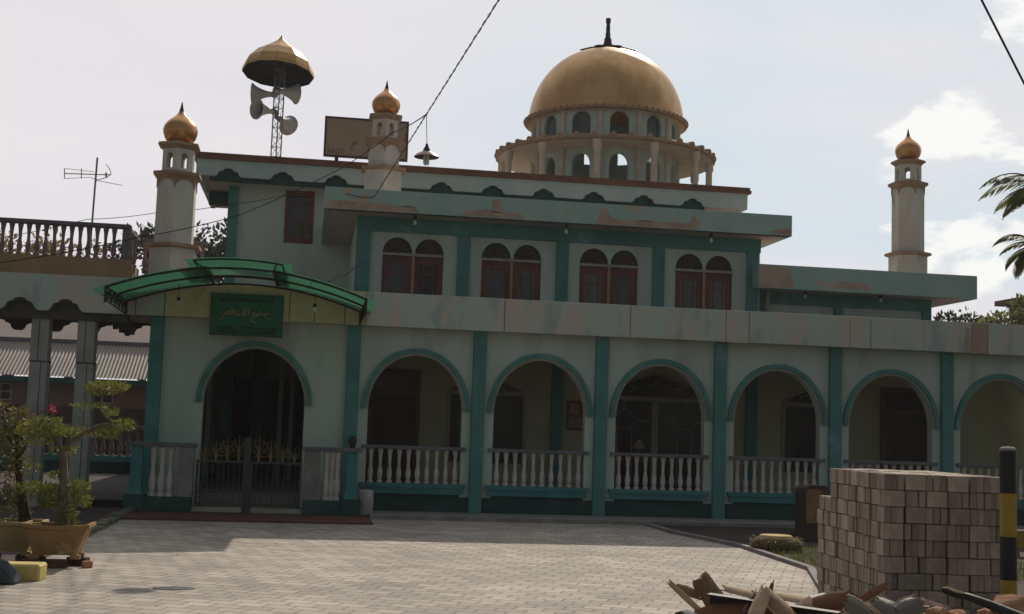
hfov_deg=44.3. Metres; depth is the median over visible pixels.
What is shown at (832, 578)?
paving block
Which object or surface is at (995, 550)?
paving block
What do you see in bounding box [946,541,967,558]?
paving block
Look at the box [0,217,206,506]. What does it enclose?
pavilion
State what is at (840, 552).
paving block
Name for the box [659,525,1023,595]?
flower bed
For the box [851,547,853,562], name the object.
paving block
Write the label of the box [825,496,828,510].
paving block
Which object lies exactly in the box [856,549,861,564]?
paving block
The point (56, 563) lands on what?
support brick
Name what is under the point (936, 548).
paving block
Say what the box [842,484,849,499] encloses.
paving block
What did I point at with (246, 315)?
sign board
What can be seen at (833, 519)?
paving block
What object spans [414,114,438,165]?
street lamp
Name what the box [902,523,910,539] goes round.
paving block
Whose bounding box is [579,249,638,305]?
window
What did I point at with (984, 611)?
brick lump
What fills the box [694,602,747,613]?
rusty sheet
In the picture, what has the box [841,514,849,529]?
paving block
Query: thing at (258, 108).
horn speaker
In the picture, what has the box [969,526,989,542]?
paving block
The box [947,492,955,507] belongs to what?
paving block
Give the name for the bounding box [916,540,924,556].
paving block
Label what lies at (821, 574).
paving block
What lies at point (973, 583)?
paving block
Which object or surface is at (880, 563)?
paving block
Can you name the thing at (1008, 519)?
striped bollard
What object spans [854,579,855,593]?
paving block
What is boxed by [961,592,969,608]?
paving block
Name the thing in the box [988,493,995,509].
paving block
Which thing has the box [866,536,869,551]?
paving block
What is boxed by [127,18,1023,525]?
mosque
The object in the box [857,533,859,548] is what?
paving block
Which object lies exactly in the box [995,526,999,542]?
paving block
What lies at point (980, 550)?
paving block
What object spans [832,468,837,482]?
paving block
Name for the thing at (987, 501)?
paving block
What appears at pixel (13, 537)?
plant pot
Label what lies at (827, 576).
paving block
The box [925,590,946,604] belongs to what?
paving block
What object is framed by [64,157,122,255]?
tv aerial
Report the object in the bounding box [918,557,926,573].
paving block
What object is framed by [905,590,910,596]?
paving block
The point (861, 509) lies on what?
paving block
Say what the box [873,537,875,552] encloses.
paving block
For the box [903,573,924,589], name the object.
paving block
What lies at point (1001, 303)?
brown house
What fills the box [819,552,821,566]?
paving block
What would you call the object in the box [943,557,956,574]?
paving block
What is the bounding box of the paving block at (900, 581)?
[897,573,904,589]
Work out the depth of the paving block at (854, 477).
10.73 m
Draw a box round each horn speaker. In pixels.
[250,83,279,101]
[250,98,277,119]
[272,83,300,103]
[274,114,297,134]
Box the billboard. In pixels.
[323,116,408,161]
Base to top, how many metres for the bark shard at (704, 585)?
0.344 m
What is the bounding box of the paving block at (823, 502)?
[822,496,829,509]
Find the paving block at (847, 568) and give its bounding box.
[846,561,849,576]
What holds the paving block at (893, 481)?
on the paving block at (895, 498)
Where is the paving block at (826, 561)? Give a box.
[824,554,829,568]
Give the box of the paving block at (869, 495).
[868,488,871,503]
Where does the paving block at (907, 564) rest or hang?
on the paving blocks at (918, 472)
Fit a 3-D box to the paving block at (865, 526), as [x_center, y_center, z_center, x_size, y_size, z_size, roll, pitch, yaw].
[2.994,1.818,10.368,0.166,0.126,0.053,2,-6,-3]
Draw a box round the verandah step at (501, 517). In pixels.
[367,510,1023,529]
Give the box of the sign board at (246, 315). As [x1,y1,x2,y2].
[209,293,283,337]
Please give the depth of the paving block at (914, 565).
9.96 m
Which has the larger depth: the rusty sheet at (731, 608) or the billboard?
the billboard
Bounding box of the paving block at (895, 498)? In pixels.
[882,490,904,506]
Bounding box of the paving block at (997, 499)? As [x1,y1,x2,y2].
[994,493,999,509]
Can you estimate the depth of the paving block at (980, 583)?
9.95 m
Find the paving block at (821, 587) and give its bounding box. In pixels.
[820,582,825,592]
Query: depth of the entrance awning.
21.31 m
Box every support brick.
[15,553,32,560]
[22,558,43,561]
[24,555,46,559]
[44,559,66,568]
[66,557,89,565]
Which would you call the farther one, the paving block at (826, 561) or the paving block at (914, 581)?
the paving block at (826, 561)
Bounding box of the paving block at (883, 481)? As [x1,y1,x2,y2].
[877,473,890,489]
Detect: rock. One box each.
[0,559,20,584]
[750,534,804,552]
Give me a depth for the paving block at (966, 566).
9.95 m
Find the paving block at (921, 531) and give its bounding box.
[914,523,924,539]
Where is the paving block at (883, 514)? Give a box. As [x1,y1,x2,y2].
[877,506,890,522]
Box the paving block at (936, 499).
[925,491,946,507]
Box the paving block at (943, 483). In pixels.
[940,475,946,491]
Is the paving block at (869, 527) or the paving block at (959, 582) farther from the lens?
the paving block at (869, 527)
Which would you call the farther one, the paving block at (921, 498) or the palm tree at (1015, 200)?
the palm tree at (1015, 200)
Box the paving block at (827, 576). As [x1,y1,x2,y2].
[826,569,828,583]
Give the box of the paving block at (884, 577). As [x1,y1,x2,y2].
[878,571,890,589]
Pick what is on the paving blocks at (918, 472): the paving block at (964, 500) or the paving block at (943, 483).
the paving block at (964, 500)
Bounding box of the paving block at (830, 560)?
[829,556,833,570]
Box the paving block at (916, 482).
[904,474,925,490]
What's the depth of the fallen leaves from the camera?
16.15 m
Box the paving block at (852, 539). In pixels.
[848,531,856,547]
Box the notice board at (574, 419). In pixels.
[566,400,582,429]
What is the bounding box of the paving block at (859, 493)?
[857,486,862,501]
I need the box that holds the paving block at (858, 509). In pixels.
[857,502,859,516]
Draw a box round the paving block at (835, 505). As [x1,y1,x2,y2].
[833,498,837,512]
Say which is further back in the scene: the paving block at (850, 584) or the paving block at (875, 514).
the paving block at (850, 584)
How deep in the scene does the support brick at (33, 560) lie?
13.23 m
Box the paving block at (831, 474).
[830,468,840,481]
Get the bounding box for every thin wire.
[0,114,425,262]
[0,187,370,237]
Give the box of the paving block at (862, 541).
[861,534,863,549]
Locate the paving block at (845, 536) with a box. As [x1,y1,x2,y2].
[844,530,847,544]
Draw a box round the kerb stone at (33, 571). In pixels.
[8,561,46,581]
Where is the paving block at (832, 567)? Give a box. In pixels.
[831,557,833,570]
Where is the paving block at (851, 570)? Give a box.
[849,562,855,578]
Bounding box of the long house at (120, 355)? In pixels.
[0,319,149,455]
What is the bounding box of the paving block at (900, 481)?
[891,473,903,489]
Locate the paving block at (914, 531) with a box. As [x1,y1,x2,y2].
[908,523,918,539]
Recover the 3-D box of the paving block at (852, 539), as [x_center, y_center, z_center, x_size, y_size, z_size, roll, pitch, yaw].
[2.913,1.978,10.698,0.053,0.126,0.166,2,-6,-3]
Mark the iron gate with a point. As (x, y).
(246, 492)
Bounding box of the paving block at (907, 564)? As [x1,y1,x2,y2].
[901,556,911,572]
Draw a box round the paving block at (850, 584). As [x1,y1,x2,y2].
[848,577,851,592]
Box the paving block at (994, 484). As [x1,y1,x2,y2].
[990,477,999,492]
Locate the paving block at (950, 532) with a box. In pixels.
[947,525,954,540]
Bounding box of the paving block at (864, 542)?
[863,535,865,549]
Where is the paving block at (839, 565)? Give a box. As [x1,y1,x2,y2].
[837,558,843,573]
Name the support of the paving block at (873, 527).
on the paving block
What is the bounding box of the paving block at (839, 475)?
[838,469,842,483]
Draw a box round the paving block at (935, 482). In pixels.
[926,474,939,490]
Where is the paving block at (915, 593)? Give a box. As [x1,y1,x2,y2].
[911,590,918,596]
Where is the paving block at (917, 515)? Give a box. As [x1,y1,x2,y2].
[904,507,925,523]
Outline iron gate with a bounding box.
[191,435,301,513]
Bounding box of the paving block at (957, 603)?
[955,598,960,607]
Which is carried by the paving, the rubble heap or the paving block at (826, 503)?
the rubble heap
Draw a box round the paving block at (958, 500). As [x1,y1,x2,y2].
[955,492,960,508]
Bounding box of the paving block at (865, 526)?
[864,519,867,534]
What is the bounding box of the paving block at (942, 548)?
[939,541,945,557]
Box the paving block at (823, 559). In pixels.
[822,553,825,566]
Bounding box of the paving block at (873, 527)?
[871,520,877,536]
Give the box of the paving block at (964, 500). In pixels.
[959,492,968,508]
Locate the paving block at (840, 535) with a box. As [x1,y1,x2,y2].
[838,528,843,543]
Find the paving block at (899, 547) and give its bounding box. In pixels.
[897,540,902,555]
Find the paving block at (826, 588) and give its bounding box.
[824,583,829,592]
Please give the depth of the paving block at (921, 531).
9.99 m
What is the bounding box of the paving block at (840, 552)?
[839,544,841,558]
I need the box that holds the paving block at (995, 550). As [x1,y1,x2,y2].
[989,542,999,558]
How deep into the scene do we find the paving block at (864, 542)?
10.42 m
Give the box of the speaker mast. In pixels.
[242,35,313,156]
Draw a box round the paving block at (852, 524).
[850,516,853,531]
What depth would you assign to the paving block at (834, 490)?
11.22 m
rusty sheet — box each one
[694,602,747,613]
[748,597,771,613]
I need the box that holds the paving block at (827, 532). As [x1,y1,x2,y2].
[825,525,829,539]
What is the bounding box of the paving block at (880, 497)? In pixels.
[880,490,881,505]
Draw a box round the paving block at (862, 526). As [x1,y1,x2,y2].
[862,519,863,533]
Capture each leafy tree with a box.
[107,221,154,380]
[140,217,226,283]
[933,306,1018,322]
[960,293,1023,324]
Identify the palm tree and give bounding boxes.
[978,173,1023,219]
[992,234,1023,278]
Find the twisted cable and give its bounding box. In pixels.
[373,0,499,197]
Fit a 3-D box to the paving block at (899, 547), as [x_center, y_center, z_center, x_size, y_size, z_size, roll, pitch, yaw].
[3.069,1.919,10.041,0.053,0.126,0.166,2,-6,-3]
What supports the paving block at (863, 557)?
on the paving blocks at (918, 472)
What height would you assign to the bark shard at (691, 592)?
0.111 m
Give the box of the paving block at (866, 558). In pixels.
[865,551,867,566]
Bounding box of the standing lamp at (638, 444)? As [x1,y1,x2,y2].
[632,440,645,476]
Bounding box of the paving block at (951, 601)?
[947,595,954,607]
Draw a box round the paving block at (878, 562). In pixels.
[877,555,879,570]
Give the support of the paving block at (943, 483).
on the paving block at (936, 499)
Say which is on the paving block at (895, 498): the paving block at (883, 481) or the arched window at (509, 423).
the paving block at (883, 481)
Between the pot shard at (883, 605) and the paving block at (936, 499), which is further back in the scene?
the paving block at (936, 499)
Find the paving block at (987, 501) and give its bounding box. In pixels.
[983,493,991,509]
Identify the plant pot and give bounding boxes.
[0,518,48,555]
[21,520,95,559]
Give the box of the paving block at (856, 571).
[855,564,858,579]
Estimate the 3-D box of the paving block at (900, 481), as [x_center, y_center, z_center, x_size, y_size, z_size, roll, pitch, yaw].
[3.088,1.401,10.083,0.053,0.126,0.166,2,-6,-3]
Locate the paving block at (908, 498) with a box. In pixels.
[901,490,911,506]
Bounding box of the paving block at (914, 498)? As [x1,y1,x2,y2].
[909,490,917,506]
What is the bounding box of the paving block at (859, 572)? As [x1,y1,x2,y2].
[858,565,861,580]
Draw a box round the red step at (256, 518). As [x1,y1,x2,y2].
[102,511,372,524]
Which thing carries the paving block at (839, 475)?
on the paving block
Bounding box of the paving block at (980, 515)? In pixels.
[975,509,983,525]
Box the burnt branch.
[942,586,1023,613]
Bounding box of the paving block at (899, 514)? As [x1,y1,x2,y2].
[897,507,902,522]
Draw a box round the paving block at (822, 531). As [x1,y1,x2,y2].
[821,525,824,538]
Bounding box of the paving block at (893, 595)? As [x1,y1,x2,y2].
[883,590,904,600]
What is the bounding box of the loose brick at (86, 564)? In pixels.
[81,561,92,567]
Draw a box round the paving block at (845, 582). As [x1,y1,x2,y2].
[843,575,847,590]
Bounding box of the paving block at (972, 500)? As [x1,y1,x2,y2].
[968,492,976,508]
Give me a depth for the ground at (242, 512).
22.26 m
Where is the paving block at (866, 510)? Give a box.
[862,503,871,519]
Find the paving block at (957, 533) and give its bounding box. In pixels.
[955,525,960,541]
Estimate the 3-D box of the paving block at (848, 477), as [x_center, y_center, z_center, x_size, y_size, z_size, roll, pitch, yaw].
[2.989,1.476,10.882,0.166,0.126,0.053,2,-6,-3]
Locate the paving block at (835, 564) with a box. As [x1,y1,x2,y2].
[834,557,838,571]
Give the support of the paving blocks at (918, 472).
on the paving
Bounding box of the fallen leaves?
[71,524,744,613]
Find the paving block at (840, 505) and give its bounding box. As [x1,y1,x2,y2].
[838,498,845,513]
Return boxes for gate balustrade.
[122,441,197,511]
[301,446,361,515]
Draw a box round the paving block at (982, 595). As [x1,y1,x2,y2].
[970,592,990,608]
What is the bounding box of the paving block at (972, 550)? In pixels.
[968,542,976,558]
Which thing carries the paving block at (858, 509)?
on the paving blocks at (918, 472)
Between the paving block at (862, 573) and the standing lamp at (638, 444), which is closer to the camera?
the paving block at (862, 573)
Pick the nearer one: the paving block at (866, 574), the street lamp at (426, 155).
the paving block at (866, 574)
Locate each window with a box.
[0,382,12,399]
[94,386,113,403]
[283,190,314,243]
[381,238,443,294]
[446,382,526,463]
[480,244,541,300]
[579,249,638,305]
[675,254,732,309]
[781,389,815,472]
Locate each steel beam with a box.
[707,593,840,613]
[807,593,824,597]
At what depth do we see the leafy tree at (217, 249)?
54.59 m
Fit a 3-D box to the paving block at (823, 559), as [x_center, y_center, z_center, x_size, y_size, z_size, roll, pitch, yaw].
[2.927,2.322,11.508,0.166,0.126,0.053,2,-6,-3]
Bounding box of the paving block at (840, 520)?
[839,514,841,528]
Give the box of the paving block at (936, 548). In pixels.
[933,541,939,556]
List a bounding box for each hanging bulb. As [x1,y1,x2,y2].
[176,284,180,306]
[312,293,316,312]
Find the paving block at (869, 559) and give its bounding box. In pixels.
[868,552,870,567]
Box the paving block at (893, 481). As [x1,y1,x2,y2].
[885,473,896,489]
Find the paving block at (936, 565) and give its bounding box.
[926,557,945,573]
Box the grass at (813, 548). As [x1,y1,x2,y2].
[768,546,1023,582]
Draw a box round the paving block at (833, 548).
[829,541,838,556]
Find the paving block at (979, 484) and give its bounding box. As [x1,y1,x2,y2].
[974,476,982,492]
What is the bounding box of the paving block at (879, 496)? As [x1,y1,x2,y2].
[878,489,881,504]
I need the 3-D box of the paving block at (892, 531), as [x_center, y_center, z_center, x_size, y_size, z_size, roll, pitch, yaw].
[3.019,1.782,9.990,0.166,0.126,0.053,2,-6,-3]
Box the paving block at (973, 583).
[967,575,977,591]
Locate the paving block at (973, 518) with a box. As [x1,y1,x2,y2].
[970,509,977,525]
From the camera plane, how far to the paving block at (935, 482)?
10.02 m
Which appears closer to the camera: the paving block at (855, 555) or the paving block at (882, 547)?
the paving block at (882, 547)
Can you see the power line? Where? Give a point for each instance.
(1002, 40)
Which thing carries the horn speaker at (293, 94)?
attached to the speaker mast
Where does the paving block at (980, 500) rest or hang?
on the paving block at (980, 515)
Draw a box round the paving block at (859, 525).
[858,517,862,532]
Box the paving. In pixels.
[0,519,817,613]
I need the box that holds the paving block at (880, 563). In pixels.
[879,555,900,571]
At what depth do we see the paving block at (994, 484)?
10.06 m
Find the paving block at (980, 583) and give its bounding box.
[978,576,983,591]
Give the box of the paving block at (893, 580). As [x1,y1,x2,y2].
[891,573,896,588]
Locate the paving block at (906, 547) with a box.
[903,540,911,556]
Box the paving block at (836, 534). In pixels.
[835,528,838,541]
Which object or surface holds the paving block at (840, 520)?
on the paving block at (840, 535)
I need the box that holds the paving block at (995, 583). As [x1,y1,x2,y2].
[990,575,999,591]
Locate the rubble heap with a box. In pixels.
[795,596,952,613]
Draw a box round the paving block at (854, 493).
[853,486,857,500]
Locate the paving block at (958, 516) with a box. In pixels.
[948,509,969,524]
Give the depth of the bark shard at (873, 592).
8.24 m
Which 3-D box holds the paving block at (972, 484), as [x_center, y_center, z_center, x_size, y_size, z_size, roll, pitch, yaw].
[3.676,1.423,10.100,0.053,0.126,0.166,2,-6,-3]
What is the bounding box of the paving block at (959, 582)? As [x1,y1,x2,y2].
[946,575,968,591]
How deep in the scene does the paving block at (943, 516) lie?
10.01 m
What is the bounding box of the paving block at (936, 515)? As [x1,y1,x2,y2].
[928,507,939,523]
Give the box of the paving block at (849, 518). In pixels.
[848,516,850,530]
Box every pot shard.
[842,594,874,613]
[868,596,898,613]
[894,594,928,613]
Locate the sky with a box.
[0,0,1023,380]
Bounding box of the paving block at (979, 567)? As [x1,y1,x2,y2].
[969,559,989,575]
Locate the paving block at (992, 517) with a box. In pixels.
[990,510,995,525]
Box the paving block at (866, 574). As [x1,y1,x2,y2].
[863,566,870,583]
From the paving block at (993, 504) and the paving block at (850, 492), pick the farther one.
the paving block at (850, 492)
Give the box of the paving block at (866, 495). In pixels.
[866,488,867,502]
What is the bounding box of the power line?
[980,0,1023,84]
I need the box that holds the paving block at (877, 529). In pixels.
[876,522,879,537]
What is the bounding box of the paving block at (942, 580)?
[940,574,945,590]
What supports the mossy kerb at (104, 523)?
on the cement yard at (91, 514)
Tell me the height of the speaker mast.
4.286 m
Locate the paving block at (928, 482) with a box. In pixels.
[919,474,931,490]
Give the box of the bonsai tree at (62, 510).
[10,379,135,525]
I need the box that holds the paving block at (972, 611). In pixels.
[970,609,975,613]
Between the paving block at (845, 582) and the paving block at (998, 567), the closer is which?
the paving block at (998, 567)
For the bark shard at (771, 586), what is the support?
on the rubble heap
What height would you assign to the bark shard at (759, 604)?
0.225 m
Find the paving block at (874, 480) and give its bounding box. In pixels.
[873,473,875,487]
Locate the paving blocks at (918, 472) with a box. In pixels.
[839,468,997,613]
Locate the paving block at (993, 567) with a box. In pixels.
[988,559,997,575]
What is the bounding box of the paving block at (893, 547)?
[887,539,896,555]
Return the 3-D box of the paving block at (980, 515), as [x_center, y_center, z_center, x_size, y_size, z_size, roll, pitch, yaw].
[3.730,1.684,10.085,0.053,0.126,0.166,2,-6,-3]
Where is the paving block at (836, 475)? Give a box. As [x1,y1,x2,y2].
[835,469,853,482]
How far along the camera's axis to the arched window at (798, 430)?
27.99 m
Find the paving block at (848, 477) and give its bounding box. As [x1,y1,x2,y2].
[847,470,866,484]
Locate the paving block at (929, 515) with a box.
[924,507,932,523]
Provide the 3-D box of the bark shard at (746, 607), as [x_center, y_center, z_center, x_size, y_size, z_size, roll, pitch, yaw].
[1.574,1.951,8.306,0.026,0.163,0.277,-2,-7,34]
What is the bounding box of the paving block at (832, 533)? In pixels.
[831,527,837,540]
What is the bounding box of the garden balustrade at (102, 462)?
[0,422,143,473]
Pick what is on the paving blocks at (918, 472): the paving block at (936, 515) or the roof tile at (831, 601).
the paving block at (936, 515)
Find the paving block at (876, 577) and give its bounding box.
[875,570,877,585]
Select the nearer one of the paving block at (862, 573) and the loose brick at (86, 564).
the paving block at (862, 573)
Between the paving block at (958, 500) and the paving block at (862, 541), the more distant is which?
the paving block at (862, 541)
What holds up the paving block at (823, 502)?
on the paving blocks at (918, 472)
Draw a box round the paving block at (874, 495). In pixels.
[872,488,878,504]
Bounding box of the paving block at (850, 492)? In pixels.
[849,485,853,499]
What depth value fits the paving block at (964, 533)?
9.97 m
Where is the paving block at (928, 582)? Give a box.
[925,574,931,590]
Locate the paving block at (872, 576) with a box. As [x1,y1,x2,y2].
[871,568,873,584]
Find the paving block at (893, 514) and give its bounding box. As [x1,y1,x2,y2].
[888,506,896,522]
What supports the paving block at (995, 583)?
on the paving block at (993, 594)
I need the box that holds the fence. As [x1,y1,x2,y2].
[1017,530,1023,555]
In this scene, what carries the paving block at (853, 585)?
on the paving block
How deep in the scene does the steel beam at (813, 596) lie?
9.06 m
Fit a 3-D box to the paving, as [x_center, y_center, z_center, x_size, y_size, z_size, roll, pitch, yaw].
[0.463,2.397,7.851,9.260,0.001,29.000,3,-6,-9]
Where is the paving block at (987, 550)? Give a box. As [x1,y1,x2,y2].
[981,542,990,558]
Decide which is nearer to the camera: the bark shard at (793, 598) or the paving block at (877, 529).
the bark shard at (793, 598)
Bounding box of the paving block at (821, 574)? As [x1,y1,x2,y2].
[817,566,824,581]
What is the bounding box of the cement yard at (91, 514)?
[0,504,137,560]
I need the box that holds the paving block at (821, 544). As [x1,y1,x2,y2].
[818,538,826,552]
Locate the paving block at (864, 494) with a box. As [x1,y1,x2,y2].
[863,487,867,502]
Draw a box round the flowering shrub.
[0,400,56,521]
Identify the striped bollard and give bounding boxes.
[999,446,1016,594]
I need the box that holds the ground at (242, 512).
[138,511,366,516]
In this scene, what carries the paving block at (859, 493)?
on the paving block
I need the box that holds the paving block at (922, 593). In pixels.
[917,590,925,598]
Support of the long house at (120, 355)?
on the ground at (242, 512)
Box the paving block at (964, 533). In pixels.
[960,525,968,541]
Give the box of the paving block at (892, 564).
[882,556,903,572]
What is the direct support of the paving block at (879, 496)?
on the paving block at (883, 514)
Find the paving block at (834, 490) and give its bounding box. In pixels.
[830,483,838,497]
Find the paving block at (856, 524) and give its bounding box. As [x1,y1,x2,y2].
[854,517,858,532]
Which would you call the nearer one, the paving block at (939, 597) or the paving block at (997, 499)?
the paving block at (939, 597)
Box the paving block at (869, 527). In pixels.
[867,520,870,535]
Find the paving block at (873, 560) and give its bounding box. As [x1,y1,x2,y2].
[871,552,877,569]
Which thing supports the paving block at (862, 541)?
on the paving blocks at (918, 472)
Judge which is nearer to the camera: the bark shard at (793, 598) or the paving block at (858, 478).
the bark shard at (793, 598)
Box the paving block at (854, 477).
[851,470,857,485]
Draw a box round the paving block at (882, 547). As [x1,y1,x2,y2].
[876,538,889,555]
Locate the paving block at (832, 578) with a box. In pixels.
[830,571,836,586]
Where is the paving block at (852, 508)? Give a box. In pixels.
[849,501,857,516]
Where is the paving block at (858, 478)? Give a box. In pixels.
[857,471,876,485]
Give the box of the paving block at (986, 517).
[983,509,989,525]
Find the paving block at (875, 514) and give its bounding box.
[873,505,876,520]
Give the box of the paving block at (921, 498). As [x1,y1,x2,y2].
[912,490,925,506]
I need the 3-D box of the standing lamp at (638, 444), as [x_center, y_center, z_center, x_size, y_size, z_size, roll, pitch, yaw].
[2.663,3.390,26.529,0.300,1.170,0.300,3,-6,-9]
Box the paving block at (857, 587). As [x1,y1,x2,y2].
[856,580,859,595]
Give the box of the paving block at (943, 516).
[940,508,947,524]
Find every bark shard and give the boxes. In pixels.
[666,579,700,609]
[676,583,703,600]
[692,571,723,605]
[720,584,757,597]
[741,588,756,613]
[748,585,770,613]
[751,586,796,613]
[769,580,773,590]
[773,591,805,602]
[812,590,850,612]
[858,582,889,601]
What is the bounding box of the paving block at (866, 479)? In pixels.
[862,472,870,487]
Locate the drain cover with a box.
[152,586,194,589]
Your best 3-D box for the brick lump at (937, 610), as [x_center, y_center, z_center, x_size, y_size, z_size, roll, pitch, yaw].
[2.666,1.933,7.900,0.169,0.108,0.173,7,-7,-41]
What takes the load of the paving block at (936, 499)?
on the paving block at (929, 515)
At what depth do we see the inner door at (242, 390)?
30.18 m
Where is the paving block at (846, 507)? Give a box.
[845,500,847,514]
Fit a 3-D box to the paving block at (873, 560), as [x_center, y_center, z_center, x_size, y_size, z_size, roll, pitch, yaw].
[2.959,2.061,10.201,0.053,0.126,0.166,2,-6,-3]
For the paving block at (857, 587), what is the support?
on the paving block
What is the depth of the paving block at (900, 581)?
9.92 m
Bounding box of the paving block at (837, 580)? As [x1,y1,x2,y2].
[836,573,839,587]
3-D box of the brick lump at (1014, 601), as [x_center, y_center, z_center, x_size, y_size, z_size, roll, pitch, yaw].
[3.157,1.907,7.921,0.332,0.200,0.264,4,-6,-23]
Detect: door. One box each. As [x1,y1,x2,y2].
[229,379,303,475]
[365,369,420,482]
[614,372,700,490]
[880,387,926,470]
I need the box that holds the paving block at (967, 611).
[952,608,969,613]
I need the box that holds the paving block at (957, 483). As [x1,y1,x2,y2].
[946,476,967,492]
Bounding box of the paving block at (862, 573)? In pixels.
[861,566,863,581]
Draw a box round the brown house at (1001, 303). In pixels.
[994,297,1023,324]
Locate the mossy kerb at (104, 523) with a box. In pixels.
[88,507,136,536]
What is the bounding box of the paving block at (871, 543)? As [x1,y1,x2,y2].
[870,536,873,551]
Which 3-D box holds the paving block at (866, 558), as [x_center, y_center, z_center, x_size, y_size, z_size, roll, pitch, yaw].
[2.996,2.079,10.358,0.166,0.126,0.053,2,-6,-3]
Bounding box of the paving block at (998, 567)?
[997,559,999,575]
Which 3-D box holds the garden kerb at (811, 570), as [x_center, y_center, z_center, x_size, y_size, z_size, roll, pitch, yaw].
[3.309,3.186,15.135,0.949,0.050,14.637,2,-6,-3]
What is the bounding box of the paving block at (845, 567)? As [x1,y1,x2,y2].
[844,560,846,574]
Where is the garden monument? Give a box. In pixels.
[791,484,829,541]
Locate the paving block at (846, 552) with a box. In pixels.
[843,545,849,560]
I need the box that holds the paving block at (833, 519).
[830,512,837,526]
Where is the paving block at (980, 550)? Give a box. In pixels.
[976,542,984,558]
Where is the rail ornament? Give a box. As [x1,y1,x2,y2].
[348,436,356,447]
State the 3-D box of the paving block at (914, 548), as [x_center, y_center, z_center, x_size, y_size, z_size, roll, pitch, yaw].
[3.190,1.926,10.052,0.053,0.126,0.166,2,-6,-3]
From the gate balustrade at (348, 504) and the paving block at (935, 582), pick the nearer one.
the paving block at (935, 582)
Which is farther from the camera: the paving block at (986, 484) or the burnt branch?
the paving block at (986, 484)
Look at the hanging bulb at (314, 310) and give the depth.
22.26 m
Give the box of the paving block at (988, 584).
[984,576,991,592]
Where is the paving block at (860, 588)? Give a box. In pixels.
[859,581,861,595]
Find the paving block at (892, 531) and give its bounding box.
[881,523,902,539]
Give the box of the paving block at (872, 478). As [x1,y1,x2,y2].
[871,472,881,487]
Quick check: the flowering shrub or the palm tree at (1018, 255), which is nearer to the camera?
the flowering shrub
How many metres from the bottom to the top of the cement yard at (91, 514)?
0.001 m
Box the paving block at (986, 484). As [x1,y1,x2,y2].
[979,476,989,492]
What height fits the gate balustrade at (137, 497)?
1.166 m
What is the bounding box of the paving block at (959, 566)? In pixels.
[955,558,962,574]
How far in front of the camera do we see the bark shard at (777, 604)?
8.15 m
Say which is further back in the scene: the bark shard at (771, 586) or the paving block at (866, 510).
the paving block at (866, 510)
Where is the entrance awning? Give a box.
[92,257,376,324]
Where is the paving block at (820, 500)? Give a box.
[819,495,827,508]
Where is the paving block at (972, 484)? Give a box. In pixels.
[967,476,976,492]
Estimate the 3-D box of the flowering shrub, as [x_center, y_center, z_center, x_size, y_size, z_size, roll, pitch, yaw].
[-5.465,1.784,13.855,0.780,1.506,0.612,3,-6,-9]
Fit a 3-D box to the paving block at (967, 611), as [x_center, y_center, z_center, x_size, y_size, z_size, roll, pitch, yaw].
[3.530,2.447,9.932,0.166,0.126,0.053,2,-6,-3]
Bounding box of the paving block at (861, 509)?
[860,502,863,517]
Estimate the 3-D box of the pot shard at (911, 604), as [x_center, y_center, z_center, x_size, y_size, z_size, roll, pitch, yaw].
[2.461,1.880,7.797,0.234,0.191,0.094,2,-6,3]
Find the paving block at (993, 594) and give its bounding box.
[990,592,999,600]
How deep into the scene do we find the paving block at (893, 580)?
9.93 m
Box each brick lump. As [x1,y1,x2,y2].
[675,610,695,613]
[924,606,951,613]
[949,609,965,613]
[977,608,994,613]
[993,594,1023,613]
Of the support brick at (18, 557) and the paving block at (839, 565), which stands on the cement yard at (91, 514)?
the support brick at (18, 557)
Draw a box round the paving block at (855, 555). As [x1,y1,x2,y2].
[854,548,858,563]
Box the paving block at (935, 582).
[931,574,939,590]
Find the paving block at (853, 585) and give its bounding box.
[852,578,853,593]
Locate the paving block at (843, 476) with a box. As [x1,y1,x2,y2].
[842,469,847,483]
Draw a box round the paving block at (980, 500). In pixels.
[977,493,983,508]
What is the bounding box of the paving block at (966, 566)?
[961,558,969,574]
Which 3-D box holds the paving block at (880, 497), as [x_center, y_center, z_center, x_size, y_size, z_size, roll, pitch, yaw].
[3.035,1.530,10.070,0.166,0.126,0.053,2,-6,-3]
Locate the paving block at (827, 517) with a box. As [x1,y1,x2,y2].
[826,511,830,524]
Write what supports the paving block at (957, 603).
on the paving blocks at (918, 472)
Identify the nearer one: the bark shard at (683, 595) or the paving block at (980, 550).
the bark shard at (683, 595)
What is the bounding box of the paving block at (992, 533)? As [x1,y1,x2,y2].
[989,526,995,541]
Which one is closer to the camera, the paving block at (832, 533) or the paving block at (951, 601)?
the paving block at (951, 601)
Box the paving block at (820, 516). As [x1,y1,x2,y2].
[817,509,825,523]
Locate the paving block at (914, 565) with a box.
[911,557,917,572]
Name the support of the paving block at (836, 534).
on the paving blocks at (918, 472)
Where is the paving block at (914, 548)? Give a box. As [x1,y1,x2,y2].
[911,540,917,556]
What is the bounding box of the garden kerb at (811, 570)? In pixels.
[645,523,817,588]
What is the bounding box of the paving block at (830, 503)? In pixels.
[829,497,833,511]
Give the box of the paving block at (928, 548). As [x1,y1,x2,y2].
[922,540,932,556]
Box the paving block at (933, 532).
[925,524,946,540]
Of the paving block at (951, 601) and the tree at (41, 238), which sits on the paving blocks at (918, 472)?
the paving block at (951, 601)
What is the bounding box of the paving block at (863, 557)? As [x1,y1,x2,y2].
[862,550,864,565]
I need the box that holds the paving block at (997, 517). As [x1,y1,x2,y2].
[996,510,999,525]

